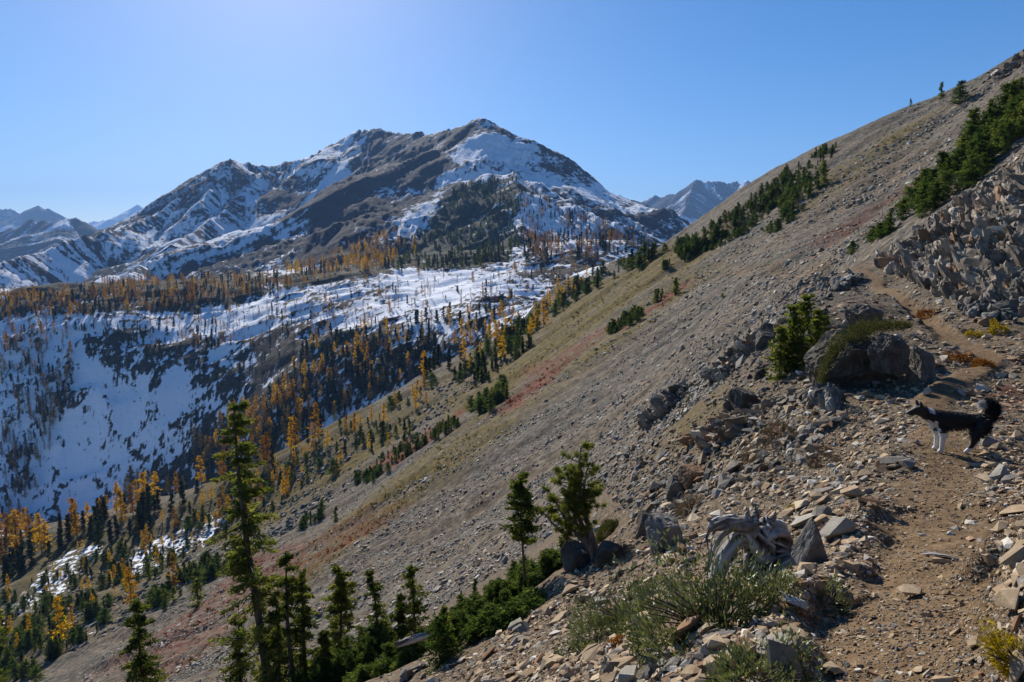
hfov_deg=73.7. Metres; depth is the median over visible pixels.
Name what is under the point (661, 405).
rock outcrop
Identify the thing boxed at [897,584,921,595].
stone
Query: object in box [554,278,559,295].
larch tree
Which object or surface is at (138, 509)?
fir tree
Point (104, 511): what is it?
fir tree
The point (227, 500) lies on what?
larch tree
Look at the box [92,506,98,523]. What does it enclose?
fir tree
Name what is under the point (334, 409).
larch tree
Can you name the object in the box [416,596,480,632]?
fir mat
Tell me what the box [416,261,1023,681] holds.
talus stones
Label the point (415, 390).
larch tree
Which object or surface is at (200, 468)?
larch tree
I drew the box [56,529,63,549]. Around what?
fir tree
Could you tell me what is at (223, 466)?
larch tree
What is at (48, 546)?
fir tree
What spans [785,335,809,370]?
fir tree
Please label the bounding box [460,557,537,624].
fir mat
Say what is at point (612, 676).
stone
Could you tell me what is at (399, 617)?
fir tree
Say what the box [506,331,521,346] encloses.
fir tree
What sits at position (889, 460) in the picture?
stone
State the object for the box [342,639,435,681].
fir mat
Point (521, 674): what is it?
stone
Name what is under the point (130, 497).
larch tree
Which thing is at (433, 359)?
fir tree
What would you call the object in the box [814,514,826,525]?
stone
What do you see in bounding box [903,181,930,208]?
fir tree
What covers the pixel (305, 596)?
fir tree
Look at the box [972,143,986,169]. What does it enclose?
fir tree
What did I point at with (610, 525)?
juniper
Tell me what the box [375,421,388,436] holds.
fir tree
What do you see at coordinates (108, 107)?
sky
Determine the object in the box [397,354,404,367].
fir tree
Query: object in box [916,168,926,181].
fir tree
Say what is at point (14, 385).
larch tree
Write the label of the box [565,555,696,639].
willow shrub
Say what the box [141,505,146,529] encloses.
fir tree
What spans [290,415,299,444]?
larch tree
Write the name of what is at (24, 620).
fir tree
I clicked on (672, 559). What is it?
stone
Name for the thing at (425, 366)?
fir tree
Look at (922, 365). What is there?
boulder
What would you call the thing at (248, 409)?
larch tree
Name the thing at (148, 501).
fir tree
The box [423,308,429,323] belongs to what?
fir tree
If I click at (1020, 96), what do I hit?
fir tree
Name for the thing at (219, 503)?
larch tree
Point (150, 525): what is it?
fir tree
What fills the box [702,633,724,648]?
stone
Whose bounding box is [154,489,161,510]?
fir tree
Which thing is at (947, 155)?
fir tree
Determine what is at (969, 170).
fir tree
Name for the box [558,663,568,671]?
stone
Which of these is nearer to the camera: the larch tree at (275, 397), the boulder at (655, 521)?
the boulder at (655, 521)
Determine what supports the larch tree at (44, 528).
on the hillside
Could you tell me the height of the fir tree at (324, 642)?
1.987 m
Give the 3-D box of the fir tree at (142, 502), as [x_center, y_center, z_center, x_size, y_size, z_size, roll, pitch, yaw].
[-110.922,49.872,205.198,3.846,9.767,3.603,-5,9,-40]
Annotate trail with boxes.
[799,268,1006,681]
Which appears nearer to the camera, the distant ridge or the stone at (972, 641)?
the stone at (972, 641)
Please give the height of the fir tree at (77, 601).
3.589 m
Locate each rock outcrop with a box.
[636,381,688,430]
[675,397,776,453]
[699,323,782,382]
[802,381,843,412]
[807,268,863,292]
[834,319,885,332]
[844,194,873,208]
[873,159,1023,302]
[957,267,1023,325]
[981,49,1023,83]
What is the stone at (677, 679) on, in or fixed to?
on the ground at (607, 512)
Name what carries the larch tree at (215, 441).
on the valley
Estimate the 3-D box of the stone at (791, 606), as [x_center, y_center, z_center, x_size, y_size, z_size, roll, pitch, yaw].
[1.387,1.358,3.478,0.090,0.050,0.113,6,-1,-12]
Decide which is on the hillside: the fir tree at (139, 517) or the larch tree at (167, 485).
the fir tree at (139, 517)
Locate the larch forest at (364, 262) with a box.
[0,194,635,599]
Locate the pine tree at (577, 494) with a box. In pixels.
[535,440,606,556]
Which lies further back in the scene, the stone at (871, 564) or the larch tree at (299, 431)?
the larch tree at (299, 431)
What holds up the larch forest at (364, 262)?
on the valley
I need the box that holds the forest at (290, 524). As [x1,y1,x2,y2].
[39,350,498,651]
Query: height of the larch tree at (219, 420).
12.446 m
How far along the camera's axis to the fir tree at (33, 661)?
107.24 m
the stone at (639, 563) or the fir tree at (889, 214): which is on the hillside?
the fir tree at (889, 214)
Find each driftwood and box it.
[395,633,430,647]
[920,551,958,559]
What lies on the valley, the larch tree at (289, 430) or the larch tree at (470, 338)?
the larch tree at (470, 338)
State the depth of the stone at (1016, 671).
2.17 m
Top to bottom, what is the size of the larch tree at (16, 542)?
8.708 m
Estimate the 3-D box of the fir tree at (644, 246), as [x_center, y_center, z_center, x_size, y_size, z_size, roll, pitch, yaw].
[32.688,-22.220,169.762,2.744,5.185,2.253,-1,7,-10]
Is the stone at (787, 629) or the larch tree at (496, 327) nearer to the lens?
the stone at (787, 629)
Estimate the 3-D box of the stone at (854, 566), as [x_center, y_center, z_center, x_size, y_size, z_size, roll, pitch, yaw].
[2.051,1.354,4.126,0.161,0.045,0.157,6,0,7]
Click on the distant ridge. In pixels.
(30, 236)
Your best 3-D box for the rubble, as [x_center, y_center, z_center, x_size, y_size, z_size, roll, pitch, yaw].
[10.795,2.118,36.045,11.581,11.516,51.615,3,7,25]
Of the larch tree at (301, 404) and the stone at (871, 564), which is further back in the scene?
the larch tree at (301, 404)
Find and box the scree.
[83,63,1023,681]
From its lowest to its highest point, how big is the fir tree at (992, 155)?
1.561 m
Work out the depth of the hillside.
99.42 m
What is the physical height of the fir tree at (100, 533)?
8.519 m
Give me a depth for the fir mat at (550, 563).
16.96 m
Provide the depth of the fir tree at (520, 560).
18.35 m
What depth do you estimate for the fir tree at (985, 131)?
49.61 m
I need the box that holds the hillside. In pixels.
[0,50,1023,681]
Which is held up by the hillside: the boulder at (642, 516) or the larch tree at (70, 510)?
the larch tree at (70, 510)
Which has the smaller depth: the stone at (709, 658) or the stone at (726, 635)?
the stone at (709, 658)
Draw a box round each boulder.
[560,541,590,572]
[595,540,622,563]
[636,510,651,539]
[645,511,682,554]
[666,474,685,501]
[678,464,704,489]
[727,386,757,413]
[755,330,774,350]
[791,517,827,567]
[803,328,897,386]
[844,304,883,328]
[867,332,910,374]
[905,345,935,383]
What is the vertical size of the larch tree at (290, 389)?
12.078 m
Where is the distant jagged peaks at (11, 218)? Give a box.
[0,206,95,231]
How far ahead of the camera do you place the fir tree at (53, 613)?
130.99 m
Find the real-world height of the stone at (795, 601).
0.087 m
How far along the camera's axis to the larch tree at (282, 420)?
347.55 m
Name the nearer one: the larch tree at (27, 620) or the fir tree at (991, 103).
the fir tree at (991, 103)
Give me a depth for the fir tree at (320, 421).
214.34 m
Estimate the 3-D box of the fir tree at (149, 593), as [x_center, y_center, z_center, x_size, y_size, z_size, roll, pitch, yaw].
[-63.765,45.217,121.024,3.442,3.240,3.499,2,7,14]
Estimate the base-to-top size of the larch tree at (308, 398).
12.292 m
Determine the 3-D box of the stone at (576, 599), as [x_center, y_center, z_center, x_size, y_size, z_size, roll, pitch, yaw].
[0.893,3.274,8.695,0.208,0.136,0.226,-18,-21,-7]
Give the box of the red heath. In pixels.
[128,288,680,673]
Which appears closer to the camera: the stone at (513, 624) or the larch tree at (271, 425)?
the stone at (513, 624)
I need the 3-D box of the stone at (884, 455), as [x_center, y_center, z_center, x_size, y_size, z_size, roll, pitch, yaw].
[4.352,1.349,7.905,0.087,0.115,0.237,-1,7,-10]
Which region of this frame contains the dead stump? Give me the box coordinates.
[705,505,792,589]
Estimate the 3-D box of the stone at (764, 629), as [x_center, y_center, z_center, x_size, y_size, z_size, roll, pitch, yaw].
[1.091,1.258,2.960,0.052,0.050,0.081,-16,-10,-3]
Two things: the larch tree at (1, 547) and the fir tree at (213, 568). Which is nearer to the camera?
the fir tree at (213, 568)
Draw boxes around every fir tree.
[0,557,13,581]
[0,609,18,681]
[0,649,17,667]
[1,554,13,576]
[1,562,9,582]
[2,602,15,616]
[6,553,14,573]
[7,626,23,646]
[7,661,20,680]
[10,547,17,570]
[13,542,26,569]
[15,550,24,573]
[16,658,30,678]
[17,614,32,630]
[18,529,23,543]
[19,654,23,663]
[21,629,37,650]
[25,527,31,541]
[25,538,36,565]
[25,663,48,681]
[27,657,41,674]
[28,613,46,628]
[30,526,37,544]
[32,633,37,645]
[34,633,45,651]
[36,592,54,610]
[41,605,46,618]
[42,640,56,661]
[45,540,53,558]
[45,614,52,632]
[50,609,60,626]
[52,635,63,656]
[56,513,63,530]
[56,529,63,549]
[57,632,64,647]
[63,514,72,540]
[74,593,80,607]
[76,600,94,622]
[79,510,86,531]
[86,515,95,540]
[90,521,105,548]
[90,600,103,618]
[91,588,98,602]
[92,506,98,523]
[95,502,99,520]
[97,515,105,535]
[97,607,112,624]
[101,496,107,520]
[102,503,109,520]
[105,519,114,543]
[111,560,117,574]
[113,516,120,535]
[117,596,168,681]
[120,494,128,515]
[127,518,132,536]
[132,505,143,532]
[137,513,144,531]
[138,490,147,512]
[139,555,154,575]
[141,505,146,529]
[143,562,151,580]
[143,586,153,601]
[145,483,153,509]
[145,492,151,512]
[145,505,148,520]
[146,586,163,607]
[147,512,153,532]
[147,591,155,609]
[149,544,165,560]
[151,496,157,511]
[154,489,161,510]
[158,556,165,570]
[158,582,169,593]
[163,590,168,602]
[165,492,174,513]
[165,571,172,584]
[169,585,178,601]
[170,548,177,562]
[178,480,187,505]
[187,577,204,608]
[188,567,207,588]
[191,560,196,569]
[194,479,200,493]
[203,399,300,681]
[206,553,211,563]
[207,561,218,576]
[207,563,217,579]
[218,616,260,681]
[224,456,232,475]
[258,589,294,681]
[265,550,319,681]
[267,386,271,400]
[268,443,277,464]
[271,428,275,440]
[285,568,319,681]
[304,421,309,438]
[308,630,338,676]
[314,390,318,404]
[318,414,322,432]
[319,564,358,656]
[329,344,334,358]
[332,505,338,521]
[336,400,341,415]
[355,365,360,380]
[362,568,392,650]
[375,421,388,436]
[386,343,391,358]
[388,591,416,661]
[389,565,432,646]
[390,367,395,383]
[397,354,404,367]
[406,418,413,434]
[415,309,419,324]
[418,329,422,343]
[418,357,423,374]
[419,611,468,675]
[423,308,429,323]
[423,356,428,376]
[426,326,431,339]
[427,357,431,374]
[431,347,436,369]
[432,604,455,657]
[435,344,440,366]
[446,348,451,369]
[447,614,463,648]
[455,593,465,606]
[458,310,462,324]
[459,343,462,358]
[464,395,475,411]
[471,396,484,413]
[471,579,477,593]
[472,371,477,387]
[473,351,479,368]
[478,367,485,382]
[482,333,490,348]
[483,363,487,377]
[491,387,503,405]
[492,306,496,320]
[498,375,508,387]
[498,471,541,579]
[499,293,504,308]
[504,560,517,578]
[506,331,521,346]
[511,339,518,354]
[516,554,529,564]
[520,579,528,594]
[556,536,564,551]
[595,273,599,287]
[629,248,635,266]
[641,241,647,260]
[671,277,680,293]
[764,326,793,381]
[771,335,799,372]
[773,302,805,371]
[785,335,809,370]
[796,293,821,349]
[802,308,826,353]
[814,314,831,344]
[819,160,830,186]
[879,217,895,234]
[885,211,894,227]
[892,184,915,207]
[892,198,911,219]
[902,177,919,197]
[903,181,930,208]
[905,184,927,209]
[913,198,928,217]
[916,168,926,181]
[918,172,932,186]
[920,181,947,208]
[922,167,940,187]
[925,193,940,210]
[927,169,957,198]
[929,151,946,169]
[937,82,945,99]
[938,149,966,175]
[941,157,953,179]
[942,152,948,165]
[947,80,972,103]
[949,131,966,153]
[949,154,990,188]
[949,164,980,188]
[951,142,967,170]
[955,154,976,178]
[956,123,979,147]
[957,137,966,147]
[960,141,976,162]
[961,107,984,132]
[964,131,986,149]
[971,140,990,162]
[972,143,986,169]
[974,152,993,174]
[977,107,998,132]
[977,128,992,142]
[980,98,996,123]
[984,143,998,164]
[986,118,993,138]
[987,100,1018,134]
[987,115,1000,138]
[988,123,1006,149]
[990,109,1002,125]
[992,82,1021,114]
[993,133,1011,153]
[1001,96,1017,114]
[1001,122,1016,144]
[1003,80,1021,107]
[1005,110,1017,136]
[1009,118,1023,137]
[1013,100,1023,134]
[1014,89,1023,99]
[1015,97,1023,107]
[1017,77,1023,93]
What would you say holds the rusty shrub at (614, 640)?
on the ground at (607, 512)
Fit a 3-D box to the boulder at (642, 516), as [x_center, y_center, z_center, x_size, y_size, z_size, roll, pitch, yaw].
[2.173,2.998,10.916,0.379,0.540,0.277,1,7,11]
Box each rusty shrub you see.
[604,634,624,648]
[915,308,934,319]
[943,344,972,362]
[969,357,996,366]
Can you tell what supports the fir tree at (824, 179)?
on the hillside
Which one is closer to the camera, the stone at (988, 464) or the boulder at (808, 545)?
the boulder at (808, 545)
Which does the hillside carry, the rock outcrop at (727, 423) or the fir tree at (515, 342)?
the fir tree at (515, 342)
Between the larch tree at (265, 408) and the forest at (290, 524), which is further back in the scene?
the larch tree at (265, 408)
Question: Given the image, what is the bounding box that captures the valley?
[0,238,641,531]
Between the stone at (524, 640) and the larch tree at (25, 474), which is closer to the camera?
the stone at (524, 640)
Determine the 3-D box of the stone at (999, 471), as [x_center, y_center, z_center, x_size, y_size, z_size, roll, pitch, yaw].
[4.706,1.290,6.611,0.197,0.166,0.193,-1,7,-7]
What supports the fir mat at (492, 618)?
on the ground at (607, 512)
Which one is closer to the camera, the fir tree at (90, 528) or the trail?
the trail
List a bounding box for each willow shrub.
[551,604,623,660]
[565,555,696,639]
[616,521,791,668]
[622,569,669,597]
[699,610,831,681]
[757,558,808,616]
[816,571,854,616]
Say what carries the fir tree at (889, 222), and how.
on the hillside
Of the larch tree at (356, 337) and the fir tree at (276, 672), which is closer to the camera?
the fir tree at (276, 672)
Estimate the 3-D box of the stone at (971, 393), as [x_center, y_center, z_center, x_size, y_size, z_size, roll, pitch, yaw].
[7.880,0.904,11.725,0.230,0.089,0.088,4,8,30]
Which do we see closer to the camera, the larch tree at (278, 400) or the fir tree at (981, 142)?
the fir tree at (981, 142)
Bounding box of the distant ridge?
[0,217,99,262]
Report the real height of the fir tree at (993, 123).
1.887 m
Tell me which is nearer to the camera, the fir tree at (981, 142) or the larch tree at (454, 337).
the fir tree at (981, 142)
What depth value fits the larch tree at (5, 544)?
228.15 m
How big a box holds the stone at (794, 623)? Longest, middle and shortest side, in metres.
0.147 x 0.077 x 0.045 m
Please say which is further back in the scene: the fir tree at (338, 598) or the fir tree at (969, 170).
the fir tree at (969, 170)
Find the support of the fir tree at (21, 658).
on the hillside
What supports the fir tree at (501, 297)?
on the valley
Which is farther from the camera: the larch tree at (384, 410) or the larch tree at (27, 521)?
the larch tree at (27, 521)
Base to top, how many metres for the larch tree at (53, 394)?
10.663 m
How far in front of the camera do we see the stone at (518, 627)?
9.07 m
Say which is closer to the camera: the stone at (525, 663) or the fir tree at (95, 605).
the stone at (525, 663)
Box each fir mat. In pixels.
[288,623,395,681]
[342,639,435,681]
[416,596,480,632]
[457,586,547,645]
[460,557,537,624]
[511,548,562,587]
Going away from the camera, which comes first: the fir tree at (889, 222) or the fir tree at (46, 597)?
the fir tree at (889, 222)
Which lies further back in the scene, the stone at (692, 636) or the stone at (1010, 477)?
the stone at (1010, 477)
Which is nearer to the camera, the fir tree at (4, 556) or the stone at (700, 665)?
the stone at (700, 665)
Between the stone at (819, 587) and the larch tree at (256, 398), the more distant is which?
the larch tree at (256, 398)
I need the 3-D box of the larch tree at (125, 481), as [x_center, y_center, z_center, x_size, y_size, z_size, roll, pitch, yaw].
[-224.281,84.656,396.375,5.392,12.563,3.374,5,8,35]
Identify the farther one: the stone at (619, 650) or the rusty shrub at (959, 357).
the rusty shrub at (959, 357)
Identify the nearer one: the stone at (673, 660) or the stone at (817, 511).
the stone at (673, 660)
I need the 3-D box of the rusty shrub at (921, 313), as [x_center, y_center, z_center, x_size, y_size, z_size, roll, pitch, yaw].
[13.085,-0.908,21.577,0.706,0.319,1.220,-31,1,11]
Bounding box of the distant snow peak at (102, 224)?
[83,205,142,229]
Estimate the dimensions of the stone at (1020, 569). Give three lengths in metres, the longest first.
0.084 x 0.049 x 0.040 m
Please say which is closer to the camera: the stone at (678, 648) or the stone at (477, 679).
the stone at (678, 648)
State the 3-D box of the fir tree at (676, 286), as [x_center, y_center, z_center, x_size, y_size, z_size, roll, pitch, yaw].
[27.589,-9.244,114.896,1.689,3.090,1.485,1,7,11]
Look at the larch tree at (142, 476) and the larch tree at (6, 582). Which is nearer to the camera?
the larch tree at (6, 582)
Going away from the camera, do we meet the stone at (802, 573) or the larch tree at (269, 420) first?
the stone at (802, 573)
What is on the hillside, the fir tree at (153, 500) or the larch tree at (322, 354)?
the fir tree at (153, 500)
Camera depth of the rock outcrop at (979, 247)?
24.53 m
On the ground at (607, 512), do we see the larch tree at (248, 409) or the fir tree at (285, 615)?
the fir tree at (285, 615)
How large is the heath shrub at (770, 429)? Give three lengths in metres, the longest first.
1.633 x 0.601 x 0.386 m
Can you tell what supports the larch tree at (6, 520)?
on the hillside
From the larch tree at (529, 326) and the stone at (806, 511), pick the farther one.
the larch tree at (529, 326)
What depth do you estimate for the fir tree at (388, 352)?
350.37 m
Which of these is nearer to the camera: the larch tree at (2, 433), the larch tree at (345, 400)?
the larch tree at (345, 400)
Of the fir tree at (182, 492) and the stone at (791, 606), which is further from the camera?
the fir tree at (182, 492)
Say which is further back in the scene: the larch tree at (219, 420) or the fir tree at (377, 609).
the larch tree at (219, 420)
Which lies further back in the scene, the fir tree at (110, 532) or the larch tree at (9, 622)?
the fir tree at (110, 532)
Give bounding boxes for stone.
[399,668,412,679]
[432,586,441,592]
[439,579,447,585]
[470,669,486,680]
[470,675,480,681]
[481,646,495,660]
[508,617,521,628]
[512,624,521,629]
[517,659,532,667]
[517,669,527,678]
[518,636,528,647]
[534,653,544,663]
[539,654,547,672]
[542,605,551,615]
[544,654,563,669]
[545,657,556,666]
[547,663,558,674]
[550,610,567,622]
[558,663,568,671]
[561,584,577,594]
[564,668,579,678]
[565,621,577,627]
[574,595,589,603]
[578,643,597,656]
[582,644,600,661]
[590,596,608,607]
[599,662,619,673]
[599,672,608,681]
[607,670,619,681]
[608,653,619,660]
[609,648,623,654]
[610,656,635,669]
[614,569,623,579]
[615,665,638,681]
[624,577,639,589]
[624,610,648,628]
[628,559,637,569]
[634,560,643,568]
[636,663,658,678]
[637,632,671,649]
[639,636,673,663]
[642,667,652,679]
[645,648,653,662]
[648,670,660,681]
[653,620,676,633]
[657,658,667,667]
[661,656,681,671]
[661,671,677,681]
[669,555,676,562]
[669,615,702,643]
[670,676,682,681]
[672,644,683,654]
[677,542,685,552]
[681,657,694,668]
[681,664,700,679]
[684,630,698,643]
[685,674,705,681]
[692,653,705,661]
[695,622,712,636]
[697,661,707,669]
[700,634,717,655]
[702,629,724,637]
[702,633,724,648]
[703,654,726,671]
[707,628,719,633]
[709,510,721,517]
[718,630,735,635]
[721,633,731,637]
[722,638,732,645]
[727,645,755,668]
[730,595,771,619]
[733,636,751,647]
[743,628,754,638]
[754,630,766,637]
[756,596,784,609]
[756,632,794,654]
[757,625,768,633]
[759,618,778,626]
[765,639,804,681]
[768,629,781,635]
[777,507,792,518]
[777,618,787,625]
[779,622,800,627]
[781,591,807,609]
[781,623,805,638]
[783,601,795,611]
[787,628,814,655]
[790,513,813,526]
[791,569,807,578]
[797,562,817,574]
[800,508,813,514]
[812,506,831,517]
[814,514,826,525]
[814,581,824,592]
[815,494,828,503]
[819,486,833,492]
[819,661,844,673]
[820,517,857,539]
[835,559,861,571]
[839,552,853,557]
[840,484,864,496]
[840,504,854,509]
[841,538,859,543]
[856,468,875,476]
[858,497,882,504]
[860,560,874,568]
[879,453,889,457]
[879,455,906,464]
[897,459,915,468]
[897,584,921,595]
[923,386,931,394]
[931,557,951,563]
[931,675,958,681]
[940,355,947,361]
[964,462,1002,466]
[964,519,978,524]
[965,391,977,395]
[967,633,985,646]
[980,434,996,445]
[981,461,995,467]
[988,463,1009,480]
[991,520,1008,533]
[992,583,1001,591]
[994,583,1010,595]
[994,588,1019,608]
[999,504,1023,515]
[1000,545,1023,564]
[1001,473,1020,480]
[1003,578,1011,586]
[1009,646,1023,681]
[1010,571,1018,586]
[1012,614,1021,630]
[1013,539,1023,546]
[1015,561,1023,576]
[1016,575,1023,585]
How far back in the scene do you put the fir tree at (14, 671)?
107.84 m
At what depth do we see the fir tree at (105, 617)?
119.20 m
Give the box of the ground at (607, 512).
[231,156,1023,681]
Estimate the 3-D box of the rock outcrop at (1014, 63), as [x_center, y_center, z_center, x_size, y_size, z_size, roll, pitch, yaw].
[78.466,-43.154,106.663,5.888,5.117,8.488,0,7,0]
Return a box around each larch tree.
[0,513,7,541]
[0,513,12,544]
[0,540,6,563]
[1,427,5,440]
[2,527,7,549]
[5,515,23,543]
[5,574,12,588]
[6,510,24,540]
[6,526,15,547]
[6,615,13,634]
[12,383,16,398]
[12,537,24,555]
[13,509,27,542]
[14,339,19,353]
[19,507,29,533]
[21,485,27,496]
[22,472,28,486]
[23,514,31,538]
[23,516,27,539]
[25,614,31,629]
[30,519,38,544]
[31,513,51,553]
[32,446,38,459]
[36,518,51,552]
[39,408,47,422]
[46,411,54,425]
[47,595,73,643]
[51,391,56,403]
[61,498,81,533]
[68,604,74,621]
[70,508,82,536]
[70,512,83,534]
[84,502,91,525]
[97,499,103,520]
[107,548,112,561]
[109,480,122,512]
[115,488,126,524]
[120,558,125,575]
[121,567,128,589]
[123,477,128,494]
[123,567,139,604]
[125,484,137,514]
[127,465,134,482]
[132,479,139,502]
[134,519,141,534]
[135,470,152,503]
[142,529,148,544]
[150,471,160,497]
[153,546,158,563]
[163,476,170,492]
[166,552,180,585]
[171,508,177,528]
[172,471,179,494]
[190,427,197,445]
[192,447,196,461]
[194,455,205,484]
[197,431,203,447]
[202,452,205,469]
[203,435,207,452]
[206,437,213,454]
[213,429,220,446]
[213,510,219,527]
[216,498,223,515]
[217,410,223,428]
[217,450,226,480]
[221,486,225,499]
[223,494,230,514]
[245,399,251,415]
[250,434,257,451]
[253,393,258,411]
[255,427,258,441]
[258,414,263,431]
[258,435,268,462]
[259,394,265,408]
[259,432,273,466]
[263,405,269,421]
[267,417,273,436]
[269,421,274,441]
[271,385,280,406]
[276,392,282,409]
[279,416,284,431]
[280,480,284,494]
[281,373,286,389]
[282,388,287,404]
[282,480,289,494]
[283,468,289,483]
[285,405,290,419]
[285,416,297,451]
[286,380,294,399]
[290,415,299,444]
[291,446,295,465]
[295,397,300,417]
[297,420,303,440]
[298,399,305,421]
[301,377,308,396]
[302,359,306,376]
[304,395,311,411]
[305,402,322,440]
[309,428,316,448]
[316,421,321,440]
[319,353,324,369]
[324,429,330,445]
[331,401,336,420]
[342,392,347,406]
[350,412,357,430]
[352,350,357,364]
[353,331,359,351]
[361,319,365,336]
[365,341,371,360]
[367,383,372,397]
[368,407,372,421]
[380,403,387,420]
[386,321,389,335]
[393,386,396,404]
[412,379,419,397]
[412,394,417,408]
[418,350,429,372]
[420,369,428,387]
[451,328,457,343]
[457,318,465,336]
[458,338,468,359]
[468,330,472,343]
[487,323,492,338]
[491,324,498,339]
[492,320,500,341]
[497,300,504,316]
[498,336,506,359]
[525,317,533,335]
[533,311,538,330]
[538,299,550,327]
[546,290,553,306]
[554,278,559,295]
[565,275,571,292]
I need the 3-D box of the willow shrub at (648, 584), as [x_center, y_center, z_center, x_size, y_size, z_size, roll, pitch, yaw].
[1.433,2.565,7.238,0.694,0.235,0.490,-7,-20,-46]
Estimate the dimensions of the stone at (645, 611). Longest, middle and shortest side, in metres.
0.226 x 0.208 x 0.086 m
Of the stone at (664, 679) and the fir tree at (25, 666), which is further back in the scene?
the fir tree at (25, 666)
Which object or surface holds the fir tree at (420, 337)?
on the valley
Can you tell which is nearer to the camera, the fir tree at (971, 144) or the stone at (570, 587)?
the stone at (570, 587)
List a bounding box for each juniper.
[594,517,618,543]
[812,314,912,383]
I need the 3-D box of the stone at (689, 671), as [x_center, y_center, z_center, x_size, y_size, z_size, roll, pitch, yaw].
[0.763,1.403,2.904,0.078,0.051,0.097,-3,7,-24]
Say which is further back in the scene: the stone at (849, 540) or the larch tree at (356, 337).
the larch tree at (356, 337)
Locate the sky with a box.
[0,0,1023,222]
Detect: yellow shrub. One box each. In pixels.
[963,327,985,337]
[972,615,1023,680]
[986,317,1009,334]
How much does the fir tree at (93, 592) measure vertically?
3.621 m
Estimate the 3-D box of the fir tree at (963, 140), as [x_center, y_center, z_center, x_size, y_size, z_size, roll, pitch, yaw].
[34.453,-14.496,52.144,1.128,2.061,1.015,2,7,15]
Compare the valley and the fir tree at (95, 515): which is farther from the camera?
the valley
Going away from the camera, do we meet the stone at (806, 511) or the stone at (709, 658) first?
the stone at (709, 658)
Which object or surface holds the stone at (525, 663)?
on the ground at (607, 512)
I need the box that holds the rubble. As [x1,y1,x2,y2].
[597,269,841,516]
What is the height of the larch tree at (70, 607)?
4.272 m
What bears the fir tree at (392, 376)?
on the valley
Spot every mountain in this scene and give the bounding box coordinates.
[0,118,691,287]
[618,179,749,222]
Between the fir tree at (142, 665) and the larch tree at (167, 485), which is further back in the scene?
the larch tree at (167, 485)
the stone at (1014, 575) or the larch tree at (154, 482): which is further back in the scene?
the larch tree at (154, 482)
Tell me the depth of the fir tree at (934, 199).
45.78 m
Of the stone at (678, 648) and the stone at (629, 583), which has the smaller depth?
the stone at (678, 648)
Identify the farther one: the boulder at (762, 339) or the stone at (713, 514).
the boulder at (762, 339)
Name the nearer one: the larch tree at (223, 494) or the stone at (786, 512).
the stone at (786, 512)
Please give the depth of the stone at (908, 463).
7.49 m
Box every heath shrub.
[592,534,635,569]
[671,486,704,517]
[735,438,768,471]
[758,415,800,451]
[801,442,840,468]
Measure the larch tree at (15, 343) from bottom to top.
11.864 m
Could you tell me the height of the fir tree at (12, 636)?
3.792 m
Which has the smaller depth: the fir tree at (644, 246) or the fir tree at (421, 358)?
the fir tree at (644, 246)
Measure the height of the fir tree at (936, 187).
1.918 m
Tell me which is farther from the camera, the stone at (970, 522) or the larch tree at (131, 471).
the larch tree at (131, 471)
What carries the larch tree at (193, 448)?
on the valley
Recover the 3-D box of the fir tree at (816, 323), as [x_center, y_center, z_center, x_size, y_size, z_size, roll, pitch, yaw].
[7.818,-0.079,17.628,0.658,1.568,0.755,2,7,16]
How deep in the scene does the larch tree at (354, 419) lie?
190.49 m
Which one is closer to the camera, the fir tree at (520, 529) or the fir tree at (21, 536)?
the fir tree at (520, 529)
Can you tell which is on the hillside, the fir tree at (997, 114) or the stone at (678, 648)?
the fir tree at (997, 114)
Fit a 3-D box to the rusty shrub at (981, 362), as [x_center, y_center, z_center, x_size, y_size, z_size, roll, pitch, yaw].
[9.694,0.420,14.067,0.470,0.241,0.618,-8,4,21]
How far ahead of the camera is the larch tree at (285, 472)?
187.33 m
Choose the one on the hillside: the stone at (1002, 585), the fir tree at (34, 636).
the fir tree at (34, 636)
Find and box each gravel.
[431,399,1023,681]
[748,451,1023,681]
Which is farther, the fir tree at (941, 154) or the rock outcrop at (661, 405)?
the fir tree at (941, 154)
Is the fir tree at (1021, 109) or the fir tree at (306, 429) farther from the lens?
the fir tree at (306, 429)
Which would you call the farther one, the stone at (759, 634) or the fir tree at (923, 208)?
the fir tree at (923, 208)
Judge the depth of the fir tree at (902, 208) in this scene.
49.50 m
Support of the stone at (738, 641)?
on the ground at (607, 512)
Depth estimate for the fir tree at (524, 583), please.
10.58 m
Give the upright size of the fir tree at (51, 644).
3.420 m
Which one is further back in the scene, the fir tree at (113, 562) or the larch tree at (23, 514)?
the larch tree at (23, 514)
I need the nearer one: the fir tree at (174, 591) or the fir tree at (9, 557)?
the fir tree at (174, 591)
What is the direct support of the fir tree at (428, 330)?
on the valley
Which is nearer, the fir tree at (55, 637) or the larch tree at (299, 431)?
the fir tree at (55, 637)
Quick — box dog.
[903,395,1005,453]
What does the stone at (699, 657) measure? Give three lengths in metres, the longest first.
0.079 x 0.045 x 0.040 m
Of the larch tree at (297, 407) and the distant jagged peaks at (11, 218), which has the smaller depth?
the larch tree at (297, 407)
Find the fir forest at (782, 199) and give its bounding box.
[0,87,1022,680]
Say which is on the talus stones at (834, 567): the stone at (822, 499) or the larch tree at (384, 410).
the stone at (822, 499)
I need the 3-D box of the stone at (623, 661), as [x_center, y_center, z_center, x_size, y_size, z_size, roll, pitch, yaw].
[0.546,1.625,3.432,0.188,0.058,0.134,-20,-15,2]
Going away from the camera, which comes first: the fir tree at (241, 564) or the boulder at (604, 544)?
the boulder at (604, 544)
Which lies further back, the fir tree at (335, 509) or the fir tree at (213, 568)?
the fir tree at (213, 568)
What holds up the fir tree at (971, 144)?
on the hillside
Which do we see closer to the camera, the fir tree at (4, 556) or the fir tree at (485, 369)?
the fir tree at (485, 369)

